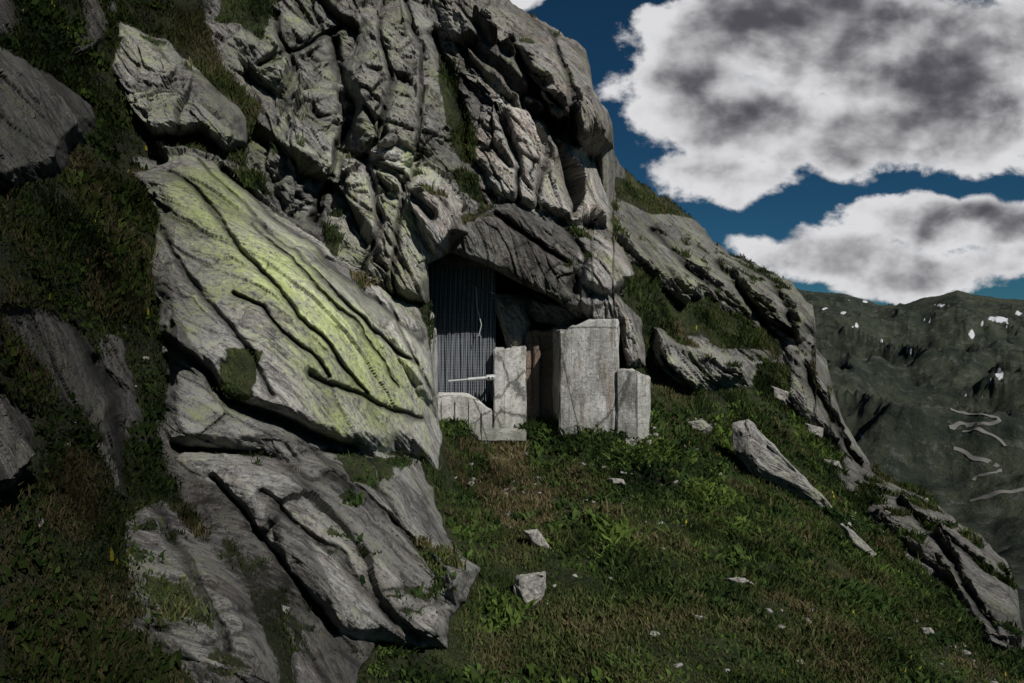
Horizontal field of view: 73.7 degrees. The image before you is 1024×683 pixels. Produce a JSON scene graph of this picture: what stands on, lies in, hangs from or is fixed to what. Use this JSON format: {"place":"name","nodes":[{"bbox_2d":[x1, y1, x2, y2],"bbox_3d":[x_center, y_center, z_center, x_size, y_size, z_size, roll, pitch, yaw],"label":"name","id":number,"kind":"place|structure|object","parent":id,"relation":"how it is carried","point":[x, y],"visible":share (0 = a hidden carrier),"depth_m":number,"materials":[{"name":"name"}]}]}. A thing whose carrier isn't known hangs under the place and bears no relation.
{"place":"outdoors","nodes":[
{"label":"outdoors","id":0,"kind":"place"},
{"bbox_2d":[132,0,646,423],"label":"rock cliff","id":1,"kind":"structure","parent":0,"point":[359,80],"depth_m":25.00,"materials":[{"name":"grey rock"},{"name":"grass turf"}]},
{"bbox_2d":[131,151,442,470],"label":"lichen rock slab","id":2,"kind":"structure","parent":1,"relation":"attached to","point":[345,364],"depth_m":13.92,"materials":[{"name":"grey rock"},{"name":"lichen"}]},
{"bbox_2d":[430,256,651,445],"bbox_3d":[0.819,0.840,24.004,8.272,7.988,3.807,0,0,0],"label":"bunker entrance","id":3,"kind":"object","parent":1,"relation":"attached to","point":[572,377],"visible":0.75,"depth_m":24.59,"materials":[{"name":"concrete"}]},
{"bbox_2d":[448,374,495,381],"bbox_3d":[-1.411,1.297,24.340,1.683,0.272,0.520,0,0,0],"label":"barrier pole","id":4,"kind":"object","parent":3,"relation":"attached to","point":[490,377],"visible":1,"depth_m":24.15,"materials":[{"name":"metal"}]},
{"bbox_2d":[493,294,530,347],"bbox_3d":[-0.026,-0.664,25.486,1.439,2.259,1.084,0,0,0],"label":"hanging rock","id":5,"kind":"object","parent":3,"relation":"attached to","point":[513,319],"visible":0.86,"depth_m":25.05,"materials":[{"name":"grey stone"}]},
{"bbox_2d":[522,297,579,326],"bbox_3d":[1.488,-1.128,25.986,2.182,1.147,1.068,0,0,0],"label":"rock","id":6,"kind":"object","parent":1,"relation":"hanging from","point":[539,311],"visible":0.77,"depth_m":25.57,"materials":[{"name":"grey stone"}]},
{"bbox_2d":[0,0,1023,682],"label":"ground","id":7,"kind":"structure","parent":0,"point":[442,464],"depth_m":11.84,"materials":[{"name":"green plant"}]},
{"bbox_2d":[9,10,185,598],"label":"scree stones","id":8,"kind":"object","parent":7,"relation":"on","point":[42,521],"visible":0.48,"depth_m":8.64,"materials":[{"name":"grey stone"}]},
{"bbox_2d":[0,0,481,682],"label":"rock outcrop","id":9,"kind":"object","parent":7,"relation":"on","point":[292,516],"visible":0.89,"depth_m":10.29,"materials":[{"name":"grey rock"},{"name":"grass turf"}]},
{"bbox_2d":[281,605,289,613],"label":"boulder","id":10,"kind":"object","parent":7,"relation":"on","point":[283,607],"visible":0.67,"depth_m":8.48,"materials":[{"name":"stone"}]},
{"bbox_2d":[31,217,557,636],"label":"dry grass","id":11,"kind":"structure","parent":7,"relation":"on","point":[513,451],"depth_m":11.58,"materials":[{"name":"plant"}]},
{"bbox_2d":[16,0,1005,675],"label":"yellow flowers","id":12,"kind":"object","parent":7,"relation":"on","point":[128,550],"visible":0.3,"depth_m":12.74,"materials":[{"name":"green plant"}]},
{"bbox_2d":[4,0,1018,682],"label":"lush plants","id":13,"kind":"object","parent":7,"relation":"on","point":[668,452],"visible":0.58,"depth_m":20.31,"materials":[{"name":"green plant"}]},
{"bbox_2d":[0,0,1023,682],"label":"alpine plants","id":14,"kind":"object","parent":7,"relation":"on","point":[508,616],"visible":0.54,"depth_m":14.47,"materials":[{"name":"green plant"}]},
{"bbox_2d":[513,571,545,604],"bbox_3d":[0.347,4.763,12.962,0.659,0.866,0.442,0,0,0],"label":"boulder","id":15,"kind":"object","parent":7,"relation":"on","point":[528,587],"visible":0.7,"depth_m":12.78,"materials":[{"name":"stone"}]},
{"bbox_2d":[524,529,550,549],"bbox_3d":[0.611,4.592,15.580,0.703,0.634,0.370,0,0,0],"label":"boulder","id":16,"kind":"object","parent":7,"relation":"on","point":[534,536],"visible":0.78,"depth_m":15.42,"materials":[{"name":"stone"}]},
{"bbox_2d":[609,478,625,484],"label":"boulder","id":17,"kind":"object","parent":7,"relation":"on","point":[616,481],"visible":0.88,"depth_m":19.48,"materials":[{"name":"stone"}]},
{"bbox_2d":[688,420,712,433],"bbox_3d":[6.918,3.205,25.582,1.233,0.587,0.634,0,0,0],"label":"boulder","id":18,"kind":"object","parent":7,"relation":"on","point":[703,425],"visible":0.64,"depth_m":25.32,"materials":[{"name":"grey stone"}]},
{"bbox_2d":[469,418,963,539],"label":"rubble stones","id":19,"kind":"object","parent":7,"relation":"on","point":[623,472],"visible":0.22,"depth_m":21.00,"materials":[{"name":"grey stone"}]},
{"bbox_2d":[455,404,997,682],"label":"loose stones","id":20,"kind":"object","parent":7,"relation":"on","point":[770,611],"visible":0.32,"depth_m":13.51,"materials":[{"name":"grey stone"}]},
{"bbox_2d":[724,577,752,585],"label":"boulder","id":21,"kind":"object","parent":7,"relation":"on","point":[737,580],"visible":0.75,"depth_m":14.55,"materials":[{"name":"stone"}]},
{"bbox_2d":[732,419,831,508],"bbox_3d":[9.605,4.362,24.355,3.586,3.186,1.136,0,0,0],"label":"boulder","id":22,"kind":"object","parent":7,"relation":"on","point":[757,452],"visible":0.98,"depth_m":23.91,"materials":[{"name":"grey stone"}]},
{"bbox_2d":[839,523,876,556],"bbox_3d":[10.745,6.210,21.146,1.225,1.208,0.454,0,0,0],"label":"boulder","id":23,"kind":"object","parent":7,"relation":"on","point":[855,539],"visible":0.79,"depth_m":20.95,"materials":[{"name":"grey stone"}]},
{"bbox_2d":[921,627,933,635],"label":"boulder","id":24,"kind":"object","parent":7,"relation":"on","point":[928,629],"visible":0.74,"depth_m":15.88,"materials":[{"name":"stone"}]},
{"bbox_2d":[510,0,1023,305],"label":"sky","id":25,"kind":"structure","parent":0,"point":[871,150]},
{"bbox_2d":[613,192,1023,650],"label":"rocky ridge","id":26,"kind":"structure","parent":0,"point":[950,561],"depth_m":33.05,"materials":[{"name":"grey stone"}]},
{"bbox_2d":[771,386,788,403],"bbox_3d":[12.983,2.631,32.991,1.014,0.989,0.592,0,0,0],"label":"boulder","id":27,"kind":"object","parent":26,"relation":"on","point":[782,395],"visible":0.67,"depth_m":32.73,"materials":[{"name":"stone"}]},
{"bbox_2d":[805,423,823,437],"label":"boulder","id":28,"kind":"object","parent":26,"relation":"on","point":[818,430],"visible":0.68,"depth_m":32.18,"materials":[{"name":"stone"}]},
{"bbox_2d":[824,459,842,468],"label":"boulder","id":29,"kind":"object","parent":26,"relation":"on","point":[836,463],"visible":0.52,"depth_m":30.25,"materials":[{"name":"stone"}]},
{"bbox_2d":[796,288,1023,629],"bbox_3d":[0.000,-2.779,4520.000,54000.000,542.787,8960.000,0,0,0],"label":"hills","id":30,"kind":"structure","parent":0,"point":[905,378],"depth_m":1490.40,"materials":[{"name":"green plant"}]},
{"bbox_2d":[953,446,1001,479],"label":"road","id":31,"kind":"structure","parent":0,"point":[970,456],"depth_m":1052.28,"materials":[{"name":"grey asphalt"}]},
{"bbox_2d":[949,408,1006,445],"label":"road","id":32,"kind":"structure","parent":0,"point":[954,426],"depth_m":1102.90,"materials":[{"name":"grey asphalt"}]},
{"bbox_2d":[970,487,1023,501],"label":"road","id":33,"kind":"structure","parent":0,"point":[990,495],"depth_m":968.45,"materials":[{"name":"grey asphalt"}]}
]}

